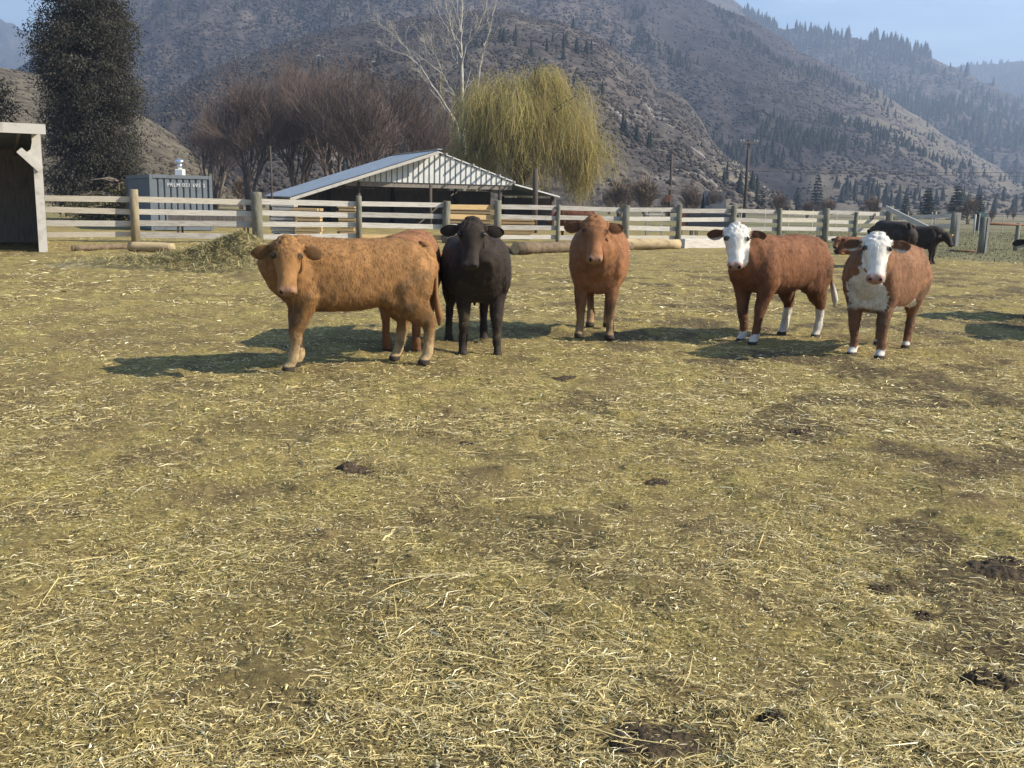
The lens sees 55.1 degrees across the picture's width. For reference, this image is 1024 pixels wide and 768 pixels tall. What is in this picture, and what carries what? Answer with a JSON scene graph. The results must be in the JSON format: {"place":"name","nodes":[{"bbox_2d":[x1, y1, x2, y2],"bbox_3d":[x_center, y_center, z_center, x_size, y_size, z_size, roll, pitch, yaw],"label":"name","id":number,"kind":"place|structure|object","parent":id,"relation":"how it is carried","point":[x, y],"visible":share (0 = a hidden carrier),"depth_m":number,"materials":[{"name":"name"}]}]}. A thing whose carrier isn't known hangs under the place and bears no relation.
{"place":"outdoors","nodes":[
{"label":"outdoors","id":0,"kind":"place"},
{"bbox_2d":[0,67,264,207],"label":"grass hill","id":1,"kind":"structure","parent":0,"point":[165,152],"depth_m":169.17,"materials":[{"name":"plant"}]},
{"bbox_2d":[133,9,794,215],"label":"rocky hill","id":2,"kind":"structure","parent":0,"point":[175,126],"depth_m":282.78,"materials":[{"name":"stone"}]},
{"bbox_2d":[372,48,383,65],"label":"pine tree","id":3,"kind":"object","parent":2,"relation":"on","point":[378,59],"visible":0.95,"depth_m":277.27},
{"bbox_2d":[574,37,579,52],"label":"pine tree","id":4,"kind":"object","parent":2,"relation":"on","point":[576,46],"visible":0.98,"depth_m":318.82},
{"bbox_2d":[583,39,590,54],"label":"pine tree","id":5,"kind":"object","parent":2,"relation":"on","point":[586,50],"visible":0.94,"depth_m":328.17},
{"bbox_2d":[622,119,631,136],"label":"pine tree","id":6,"kind":"object","parent":2,"relation":"on","point":[625,129],"visible":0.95,"depth_m":214.95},
{"bbox_2d":[634,124,639,142],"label":"pine tree","id":7,"kind":"object","parent":2,"relation":"on","point":[636,137],"visible":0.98,"depth_m":214.44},
{"bbox_2d":[721,167,727,184],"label":"pine tree","id":8,"kind":"object","parent":2,"relation":"on","point":[724,180],"visible":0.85,"depth_m":213.88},
{"bbox_2d":[735,172,743,194],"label":"pine tree","id":9,"kind":"object","parent":2,"relation":"on","point":[739,188],"visible":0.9,"depth_m":207.78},
{"bbox_2d":[748,170,756,191],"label":"pine tree","id":10,"kind":"object","parent":2,"relation":"on","point":[751,184],"visible":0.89,"depth_m":215.53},
{"bbox_2d":[0,204,1023,767],"bbox_3d":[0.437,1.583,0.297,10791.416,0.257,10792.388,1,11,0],"label":"ground","id":11,"kind":"structure","parent":0,"point":[550,276],"depth_m":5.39,"materials":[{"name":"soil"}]},
{"bbox_2d":[0,77,31,122],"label":"evergreen tree","id":12,"kind":"object","parent":11,"relation":"on","point":[5,107],"visible":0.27,"depth_m":60.18,"materials":[{"name":"green plant"}]},
{"bbox_2d":[0,122,47,251],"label":"open shed","id":13,"kind":"structure","parent":11,"relation":"on","point":[22,209],"depth_m":28.51,"materials":[{"name":"grey wood"}]},
{"bbox_2d":[12,0,158,220],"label":"evergreen tree","id":14,"kind":"object","parent":11,"relation":"on","point":[88,33],"visible":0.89,"depth_m":49.31,"materials":[{"name":"green plant"}]},
{"bbox_2d":[61,176,127,220],"bbox_3d":[-18.886,-8.627,46.818,5.458,2.498,4.748,1,11,0],"label":"bush","id":15,"kind":"object","parent":11,"relation":"on","point":[119,189],"visible":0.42,"depth_m":46.30,"materials":[{"name":"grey plant"}]},
{"bbox_2d":[71,244,126,250],"bbox_3d":[-10.978,-3.661,26.273,0.184,0.176,1.791,8,12,31],"label":"log","id":16,"kind":"object","parent":11,"relation":"on","point":[90,247],"visible":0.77,"depth_m":26.11,"materials":[{"name":"beige wood"}]},
{"bbox_2d":[127,242,174,252],"bbox_3d":[-9.582,-3.635,26.060,1.227,0.282,0.294,1,11,0],"label":"log","id":17,"kind":"object","parent":11,"relation":"on","point":[144,246],"visible":0.81,"depth_m":25.94,"materials":[{"name":"wood"}]},
{"bbox_2d":[35,229,270,273],"bbox_3d":[-7.199,-2.878,20.740,6.100,0.951,3.200,1,11,0],"label":"hay pile","id":18,"kind":"object","parent":11,"relation":"on","point":[224,254],"visible":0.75,"depth_m":20.22,"materials":[{"name":"plant"}]},
{"bbox_2d":[126,174,213,230],"bbox_3d":[-14.966,-7.909,42.635,2.460,2.240,6.219,-5,12,-29],"label":"shipping container","id":19,"kind":"object","parent":11,"relation":"on","point":[176,186],"visible":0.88,"depth_m":40.04,"materials":[{"name":"metal"}]},
{"bbox_2d":[175,159,184,174],"bbox_3d":[-13.884,-9.059,40.990,0.399,0.680,0.399,1,11,0],"label":"roof vent","id":20,"kind":"object","parent":19,"relation":"on","point":[179,170],"visible":0.91,"depth_m":40.87,"materials":[{"name":"metal"}]},
{"bbox_2d":[164,96,252,208],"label":"bare tree","id":21,"kind":"object","parent":11,"relation":"on","point":[204,140],"visible":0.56,"depth_m":92.95,"materials":[{"name":"brown plant"}]},
{"bbox_2d":[168,215,251,232],"bbox_3d":[-10.849,-5.757,35.596,3.040,0.810,0.640,1,11,0],"label":"feed trough","id":22,"kind":"object","parent":11,"relation":"on","point":[204,218],"visible":0.34,"depth_m":35.24,"materials":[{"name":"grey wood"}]},
{"bbox_2d":[231,174,253,208],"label":"bare shrub","id":23,"kind":"object","parent":11,"relation":"on","point":[238,187],"visible":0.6,"depth_m":96.97,"materials":[{"name":"brown plant"}]},
{"bbox_2d":[181,69,308,210],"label":"bare tree","id":24,"kind":"object","parent":11,"relation":"on","point":[248,124],"visible":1,"depth_m":80.60,"materials":[{"name":"brown plant"}]},
{"bbox_2d":[270,146,272,220],"bbox_3d":[-11.083,-8.908,45.179,0.111,4.031,0.099,1,11,0],"label":"utility pole","id":25,"kind":"object","parent":11,"relation":"on","point":[271,178],"visible":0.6,"depth_m":45.03,"materials":[{"name":"brown wood"}]},
{"bbox_2d":[214,52,350,186],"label":"bare tree","id":26,"kind":"object","parent":11,"relation":"on","point":[308,160],"visible":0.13,"depth_m":87.49,"materials":[{"name":"brown plant"}]},
{"bbox_2d":[269,205,297,233],"bbox_3d":[-8.636,-6.221,37.249,1.012,1.205,0.660,1,11,0],"label":"lumber stack","id":27,"kind":"object","parent":11,"relation":"on","point":[278,230],"visible":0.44,"depth_m":36.95,"materials":[{"name":"grey wood"}]},
{"bbox_2d":[291,208,322,233],"bbox_3d":[-7.642,-6.044,36.770,1.116,1.080,0.660,1,11,0],"label":"lumber stack","id":28,"kind":"object","parent":11,"relation":"on","point":[300,230],"visible":0.53,"depth_m":36.50,"materials":[{"name":"grey wood"}]},
{"bbox_2d":[255,39,399,187],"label":"bare tree","id":29,"kind":"object","parent":11,"relation":"on","point":[308,93],"visible":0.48,"depth_m":81.15,"materials":[{"name":"brown plant"}]},
{"bbox_2d":[336,206,355,233],"bbox_3d":[-6.391,-6.356,38.232,0.838,1.205,0.660,1,11,0],"label":"lumber stack","id":30,"kind":"object","parent":11,"relation":"on","point":[347,230],"visible":0.5,"depth_m":37.97,"materials":[{"name":"grey wood"}]},
{"bbox_2d":[251,233,442,371],"bbox_3d":[-1.540,-0.767,9.102,1.857,1.268,0.844,-7,13,-36],"label":"cow","id":31,"kind":"object","parent":11,"relation":"on","point":[305,277],"visible":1,"depth_m":8.87},
{"bbox_2d":[334,461,372,476],"bbox_3d":[-0.930,0.506,5.771,0.325,0.101,0.250,1,11,0],"label":"manure clod","id":32,"kind":"object","parent":11,"relation":"on","point":[352,468],"visible":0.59,"depth_m":5.74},
{"bbox_2d":[299,65,430,188],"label":"bare tree","id":33,"kind":"object","parent":11,"relation":"on","point":[351,113],"visible":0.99,"depth_m":76.12,"materials":[{"name":"brown plant"}]},
{"bbox_2d":[315,49,467,189],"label":"bare tree","id":34,"kind":"object","parent":11,"relation":"on","point":[413,123],"visible":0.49,"depth_m":87.19,"materials":[{"name":"brown plant"}]},
{"bbox_2d":[378,229,441,351],"bbox_3d":[-1.073,-1.074,10.922,0.752,1.288,2.171,2,11,2],"label":"cow","id":35,"kind":"object","parent":11,"relation":"on","point":[416,235],"visible":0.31,"depth_m":10.18},
{"bbox_2d":[264,149,559,225],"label":"barn","id":36,"kind":"structure","parent":11,"relation":"on","point":[426,175],"depth_m":51.96,"materials":[{"name":"metal"}]},
{"bbox_2d":[360,0,470,190],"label":"cottonwood tree","id":37,"kind":"object","parent":11,"relation":"on","point":[436,48],"visible":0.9,"depth_m":74.61,"materials":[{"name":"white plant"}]},
{"bbox_2d":[387,101,472,161],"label":"bare tree","id":38,"kind":"object","parent":11,"relation":"on","point":[443,137],"visible":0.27,"depth_m":91.76,"materials":[{"name":"brown plant"}]},
{"bbox_2d":[435,0,489,190],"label":"cottonwood tree","id":39,"kind":"object","parent":11,"relation":"on","point":[462,54],"visible":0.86,"depth_m":70.89,"materials":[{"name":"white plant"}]},
{"bbox_2d":[45,189,893,242],"bbox_3d":[1.704,-5.975,36.758,34.726,1.972,1.132,-4,12,-25],"label":"corral fence","id":40,"kind":"object","parent":11,"relation":"on","point":[257,224],"visible":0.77,"depth_m":33.39,"materials":[{"name":"wood"}]},
{"bbox_2d":[450,209,493,234],"bbox_3d":[-1.592,-6.340,38.723,2.291,1.205,0.660,1,11,0],"label":"lumber stack","id":41,"kind":"object","parent":11,"relation":"on","point":[476,212],"visible":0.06,"depth_m":38.34,"materials":[{"name":"grey wood"}]},
{"bbox_2d":[439,216,511,355],"bbox_3d":[-0.419,-1.088,10.505,0.823,1.472,1.944,0,11,-9],"label":"cow","id":42,"kind":"object","parent":11,"relation":"on","point":[476,264],"visible":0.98,"depth_m":9.99},
{"bbox_2d":[474,0,517,189],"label":"cottonwood tree","id":43,"kind":"object","parent":11,"relation":"on","point":[482,58],"visible":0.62,"depth_m":76.65,"materials":[{"name":"grey plant"}]},
{"bbox_2d":[501,219,534,239],"bbox_3d":[0.151,-6.208,39.249,1.517,0.830,0.660,1,11,0],"label":"lumber stack","id":44,"kind":"object","parent":11,"relation":"on","point":[514,222],"visible":0.36,"depth_m":38.96,"materials":[{"name":"grey wood"}]},
{"bbox_2d":[531,168,537,232],"bbox_3d":[1.079,-8.563,46.718,0.313,3.328,0.318,1,11,0],"label":"trunk","id":45,"kind":"object","parent":11,"relation":"on","point":[535,189],"visible":0.69,"depth_m":46.52,"materials":[{"name":"brown wood"}]},
{"bbox_2d":[434,52,638,205],"bbox_3d":[0.422,-15.952,64.925,13.386,10.903,13.436,-7,14,-38],"label":"willow tree","id":46,"kind":"object","parent":11,"relation":"on","point":[520,124],"visible":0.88,"depth_m":62.87,"materials":[{"name":"yellow plant"}]},
{"bbox_2d":[550,375,576,381],"bbox_3d":[0.454,-0.037,8.943,0.425,0.080,0.300,1,11,0],"label":"manure clod","id":47,"kind":"object","parent":11,"relation":"on","point":[565,378],"visible":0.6,"depth_m":8.91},
{"bbox_2d":[546,210,594,234],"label":"cow","id":48,"kind":"object","parent":11,"relation":"on","point":[573,213],"visible":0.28,"depth_m":40.64},
{"bbox_2d":[511,242,633,254],"bbox_3d":[2.043,-4.288,30.674,0.388,0.377,5.653,11,15,42],"label":"log","id":49,"kind":"object","parent":11,"relation":"on","point":[520,248],"visible":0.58,"depth_m":29.24,"materials":[{"name":"brown wood"}]},
{"bbox_2d":[564,214,629,340],"bbox_3d":[1.032,-1.308,11.717,0.748,1.464,2.066,3,11,7],"label":"cow","id":50,"kind":"object","parent":11,"relation":"on","point":[599,254],"visible":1,"depth_m":11.17},
{"bbox_2d":[601,188,614,213],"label":"bare shrub","id":51,"kind":"object","parent":11,"relation":"on","point":[608,202],"visible":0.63,"depth_m":115.38,"materials":[{"name":"brown plant"}]},
{"bbox_2d":[604,176,635,216],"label":"bare shrub","id":52,"kind":"object","parent":11,"relation":"on","point":[620,195],"visible":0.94,"depth_m":92.41,"materials":[{"name":"brown plant"}]},
{"bbox_2d":[609,176,634,204],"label":"bare shrub","id":53,"kind":"object","parent":11,"relation":"on","point":[628,192],"visible":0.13,"depth_m":96.23,"materials":[{"name":"brown plant"}]},
{"bbox_2d":[627,171,660,216],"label":"bare shrub","id":54,"kind":"object","parent":11,"relation":"on","point":[645,191],"visible":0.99,"depth_m":86.39,"materials":[{"name":"brown plant"}]},
{"bbox_2d":[595,720,708,758],"bbox_3d":[0.420,1.075,2.941,0.475,0.076,0.300,1,11,0],"label":"manure clod","id":55,"kind":"object","parent":11,"relation":"on","point":[667,749],"visible":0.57,"depth_m":2.92,"materials":[{"name":"soil"}]},
{"bbox_2d":[627,238,681,249],"bbox_3d":[4.549,-4.798,33.646,2.794,0.396,0.398,-4,12,-24],"label":"log","id":56,"kind":"object","parent":11,"relation":"on","point":[644,244],"visible":0.66,"depth_m":33.64,"materials":[{"name":"wood"}]},
{"bbox_2d":[642,478,670,485],"bbox_3d":[0.836,0.588,5.755,0.275,0.068,0.200,1,11,0],"label":"manure clod","id":57,"kind":"object","parent":11,"relation":"on","point":[655,481],"visible":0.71,"depth_m":5.73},
{"bbox_2d":[660,195,674,216],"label":"bare shrub","id":58,"kind":"object","parent":11,"relation":"on","point":[663,203],"visible":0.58,"depth_m":99.86,"materials":[{"name":"brown plant"}]},
{"bbox_2d":[665,154,672,216],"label":"utility pole","id":59,"kind":"object","parent":11,"relation":"on","point":[668,197],"visible":0.94,"depth_m":82.13,"materials":[{"name":"brown wood"}]},
{"bbox_2d":[677,182,702,208],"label":"bare shrub","id":60,"kind":"object","parent":11,"relation":"on","point":[690,198],"visible":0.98,"depth_m":97.34,"materials":[{"name":"brown plant"}]},
{"bbox_2d":[681,213,700,234],"bbox_3d":[8.187,-7.359,45.389,0.940,1.170,0.640,1,11,0],"label":"feed trough","id":61,"kind":"object","parent":11,"relation":"on","point":[683,223],"visible":0.09,"depth_m":45.01,"materials":[{"name":"metal"}]},
{"bbox_2d":[691,192,702,208],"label":"bare shrub","id":62,"kind":"object","parent":11,"relation":"on","point":[699,204],"visible":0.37,"depth_m":115.37,"materials":[{"name":"brown plant"}]},
{"bbox_2d":[680,238,725,247],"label":"timber beam","id":63,"kind":"structure","parent":11,"relation":"on","point":[700,243],"depth_m":35.18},
{"bbox_2d":[685,214,738,234],"bbox_3d":[8.834,-6.951,43.428,2.240,1.125,0.640,1,11,0],"label":"feed trough","id":64,"kind":"object","parent":11,"relation":"on","point":[712,224],"visible":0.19,"depth_m":43.08,"materials":[{"name":"metal"}]},
{"bbox_2d":[700,191,726,213],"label":"dark hut","id":65,"kind":"object","parent":11,"relation":"on","point":[721,204],"visible":0.45,"depth_m":90.95,"materials":[{"name":"metal"}]},
{"bbox_2d":[702,187,726,204],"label":"bare shrub","id":66,"kind":"object","parent":11,"relation":"on","point":[712,200],"visible":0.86,"depth_m":90.85,"materials":[{"name":"brown plant"}]},
{"bbox_2d":[740,139,757,217],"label":"utility pole","id":67,"kind":"object","parent":11,"relation":"on","point":[748,142],"visible":0.96,"depth_m":92.69,"materials":[{"name":"brown wood"}]},
{"bbox_2d":[669,163,999,172],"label":"power line","id":68,"kind":"object","parent":67,"relation":"attached to","point":[843,170],"visible":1,"depth_m":95.83,"materials":[{"name":"black metal"}]},
{"bbox_2d":[745,170,962,175],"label":"power line","id":69,"kind":"object","parent":67,"relation":"attached to","point":[879,174],"visible":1,"depth_m":96.74,"materials":[{"name":"black metal"}]},
{"bbox_2d":[755,190,767,205],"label":"conifer tree","id":70,"kind":"object","parent":11,"relation":"on","point":[760,203],"visible":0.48,"depth_m":166.57,"materials":[{"name":"green plant"}]},
{"bbox_2d":[757,708,786,726],"bbox_3d":[0.811,1.053,3.066,0.150,0.066,0.100,1,11,0],"label":"manure clod","id":71,"kind":"object","parent":11,"relation":"on","point":[773,715],"visible":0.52,"depth_m":3.06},
{"bbox_2d":[707,221,837,344],"bbox_3d":[3.143,-1.218,11.741,1.963,1.452,0.739,-8,14,-41],"label":"cow","id":72,"kind":"object","parent":11,"relation":"on","point":[766,267],"visible":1,"depth_m":11.39},
{"bbox_2d":[771,190,789,216],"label":"bare shrub","id":73,"kind":"object","parent":11,"relation":"on","point":[778,200],"visible":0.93,"depth_m":108.02,"materials":[{"name":"brown plant"}]},
{"bbox_2d":[792,189,801,210],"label":"conifer tree","id":74,"kind":"object","parent":11,"relation":"on","point":[797,193],"visible":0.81,"depth_m":235.14,"materials":[{"name":"green plant"}]},
{"bbox_2d":[788,428,816,434],"bbox_3d":[2.047,0.351,6.960,0.300,0.075,0.225,1,11,0],"label":"manure clod","id":75,"kind":"object","parent":11,"relation":"on","point":[798,432],"visible":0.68,"depth_m":6.93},
{"bbox_2d":[800,200,814,217],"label":"bare shrub","id":76,"kind":"object","parent":11,"relation":"on","point":[807,207],"visible":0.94,"depth_m":118.63,"materials":[{"name":"brown plant"}]},
{"bbox_2d":[810,175,823,210],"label":"conifer tree","id":77,"kind":"object","parent":11,"relation":"on","point":[815,197],"visible":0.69,"depth_m":224.93,"materials":[{"name":"green plant"}]},
{"bbox_2d":[818,196,835,210],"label":"bare shrub","id":78,"kind":"object","parent":11,"relation":"on","point":[826,204],"visible":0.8,"depth_m":117.76,"materials":[{"name":"brown plant"}]},
{"bbox_2d":[831,236,864,254],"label":"cow","id":79,"kind":"object","parent":11,"relation":"on","point":[838,247],"visible":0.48,"depth_m":32.94},
{"bbox_2d":[863,194,884,219],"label":"bare shrub","id":80,"kind":"object","parent":11,"relation":"on","point":[871,206],"visible":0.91,"depth_m":106.28,"materials":[{"name":"brown plant"}]},
{"bbox_2d":[857,583,902,595],"bbox_3d":[1.567,0.892,4.180,0.300,0.086,0.150,1,11,0],"label":"manure clod","id":81,"kind":"object","parent":11,"relation":"on","point":[885,589],"visible":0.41,"depth_m":4.15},
{"bbox_2d":[741,208,1023,232],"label":"wire fence","id":82,"kind":"object","parent":11,"relation":"on","point":[884,218],"visible":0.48,"depth_m":66.16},
{"bbox_2d":[841,231,933,359],"bbox_3d":[4.127,-1.014,10.844,0.771,1.409,1.901,10,13,37],"label":"cow","id":83,"kind":"object","parent":11,"relation":"on","point":[884,277],"visible":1,"depth_m":10.43},
{"bbox_2d":[867,220,917,244],"bbox_3d":[10.142,-3.758,26.381,0.685,1.287,2.147,-1,11,-10],"label":"cow","id":84,"kind":"object","parent":11,"relation":"on","point":[901,231],"visible":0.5,"depth_m":25.52},
{"bbox_2d":[899,194,910,213],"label":"conifer tree","id":85,"kind":"object","parent":11,"relation":"on","point":[904,207],"visible":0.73,"depth_m":186.29,"materials":[{"name":"green plant"}]},
{"bbox_2d":[878,203,960,246],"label":"gate wing","id":86,"kind":"structure","parent":11,"relation":"on","point":[954,225],"depth_m":42.36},
{"bbox_2d":[910,610,936,620],"bbox_3d":[1.646,0.938,3.928,0.175,0.057,0.125,1,11,0],"label":"manure clod","id":87,"kind":"object","parent":11,"relation":"on","point":[921,614],"visible":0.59,"depth_m":3.92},
{"bbox_2d":[916,185,935,218],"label":"conifer tree","id":88,"kind":"object","parent":11,"relation":"on","point":[927,208],"visible":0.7,"depth_m":146.85,"materials":[{"name":"green plant"}]},
{"bbox_2d":[915,226,953,263],"bbox_3d":[11.953,-4.066,28.626,1.808,1.128,0.599,10,13,37],"label":"cow","id":89,"kind":"object","parent":11,"relation":"on","point":[930,238],"visible":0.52,"depth_m":28.26},
{"bbox_2d":[946,183,965,219],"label":"conifer tree","id":90,"kind":"object","parent":11,"relation":"on","point":[956,204],"visible":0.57,"depth_m":146.79,"materials":[{"name":"green plant"}]},
{"bbox_2d":[959,194,980,223],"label":"bare shrub","id":91,"kind":"object","parent":11,"relation":"on","point":[970,204],"visible":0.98,"depth_m":106.54,"materials":[{"name":"brown plant"}]},
{"bbox_2d":[971,193,984,218],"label":"conifer tree","id":92,"kind":"object","parent":11,"relation":"on","point":[981,208],"visible":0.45,"depth_m":156.80,"materials":[{"name":"green plant"}]},
{"bbox_2d":[974,213,988,230],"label":"green hut","id":93,"kind":"object","parent":11,"relation":"on","point":[981,215],"visible":0.5,"depth_m":74.03,"materials":[{"name":"paint"}]},
{"bbox_2d":[957,666,1023,692],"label":"manure clod","id":94,"kind":"object","parent":11,"relation":"on","point":[1007,683],"visible":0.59,"depth_m":3.33,"materials":[{"name":"soil"}]},
{"bbox_2d":[963,555,1023,582],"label":"manure clod","id":95,"kind":"object","parent":11,"relation":"on","point":[990,567],"visible":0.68,"depth_m":4.39,"materials":[{"name":"soil"}]},
{"bbox_2d":[988,197,998,213],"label":"pine tree","id":96,"kind":"object","parent":11,"relation":"on","point":[994,202],"visible":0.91,"depth_m":307.76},
{"bbox_2d":[977,217,1023,253],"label":"rail fence","id":97,"kind":"object","parent":11,"relation":"on","point":[983,234],"visible":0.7,"depth_m":36.01,"materials":[{"name":"wood"}]},
{"bbox_2d":[1012,239,1023,318],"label":"cow","id":98,"kind":"object","parent":11,"relation":"on","point":[1018,243],"visible":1,"depth_m":14.21},
{"bbox_2d":[0,19,1023,100],"bbox_3d":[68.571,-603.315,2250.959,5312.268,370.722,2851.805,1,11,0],"label":"mountain","id":99,"kind":"structure","parent":0,"point":[10,50],"depth_m":1987.13,"materials":[{"name":"stone"}]},
{"bbox_2d":[0,0,1023,67],"label":"sky","id":100,"kind":"structure","parent":0,"point":[957,32],"materials":[{"name":"blue"}]},
{"bbox_2d":[15,0,1023,214],"bbox_3d":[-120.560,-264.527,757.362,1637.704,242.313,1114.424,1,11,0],"label":"mountain","id":101,"kind":"structure","parent":0,"point":[775,181],"depth_m":584.14,"materials":[{"name":"stone"}]},
{"bbox_2d":[0,0,1023,212],"bbox_3d":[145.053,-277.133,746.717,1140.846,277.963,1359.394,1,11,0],"label":"hillside scrub","id":102,"kind":"object","parent":101,"relation":"on","point":[803,164],"visible":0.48,"depth_m":398.37,"materials":[{"name":"dry twigs"},{"name":"leaves"}]},
{"bbox_2d":[837,186,845,201],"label":"pine tree","id":103,"kind":"object","parent":101,"relation":"on","point":[841,197],"visible":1,"depth_m":327.30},
{"bbox_2d":[843,181,850,197],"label":"pine tree","id":104,"kind":"object","parent":101,"relation":"on","point":[846,193],"visible":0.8,"depth_m":337.24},
{"bbox_2d":[884,191,894,207],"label":"pine tree","id":105,"kind":"object","parent":101,"relation":"on","point":[891,202],"visible":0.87,"depth_m":324.15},
{"bbox_2d":[894,193,901,208],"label":"pine tree","id":106,"kind":"object","parent":101,"relation":"on","point":[898,204],"visible":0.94,"depth_m":321.82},
{"bbox_2d":[645,212,663,235],"bbox_3d":[6.144,-6.863,42.438,0.750,1.200,0.350,1,11,0],"label":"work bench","id":107,"kind":"object","parent":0,"point":[661,214],"visible":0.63,"depth_m":42.30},
{"bbox_2d":[648,224,1023,261],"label":"pasture grass","id":108,"kind":"structure","parent":0,"point":[965,244],"depth_m":45.88,"materials":[{"name":"plant"}]},
{"bbox_2d":[707,0,1023,182],"bbox_3d":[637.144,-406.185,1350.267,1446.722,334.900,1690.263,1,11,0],"label":"back mountain","id":109,"kind":"structure","parent":0,"point":[1004,160],"depth_m":1185.55,"materials":[{"name":"stone"}]},
{"bbox_2d":[21,0,1023,211],"bbox_3d":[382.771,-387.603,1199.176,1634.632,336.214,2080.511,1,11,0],"label":"pine forest","id":110,"kind":"object","parent":109,"relation":"on","point":[790,137],"visible":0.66,"depth_m":763.02,"materials":[{"name":"plant"}]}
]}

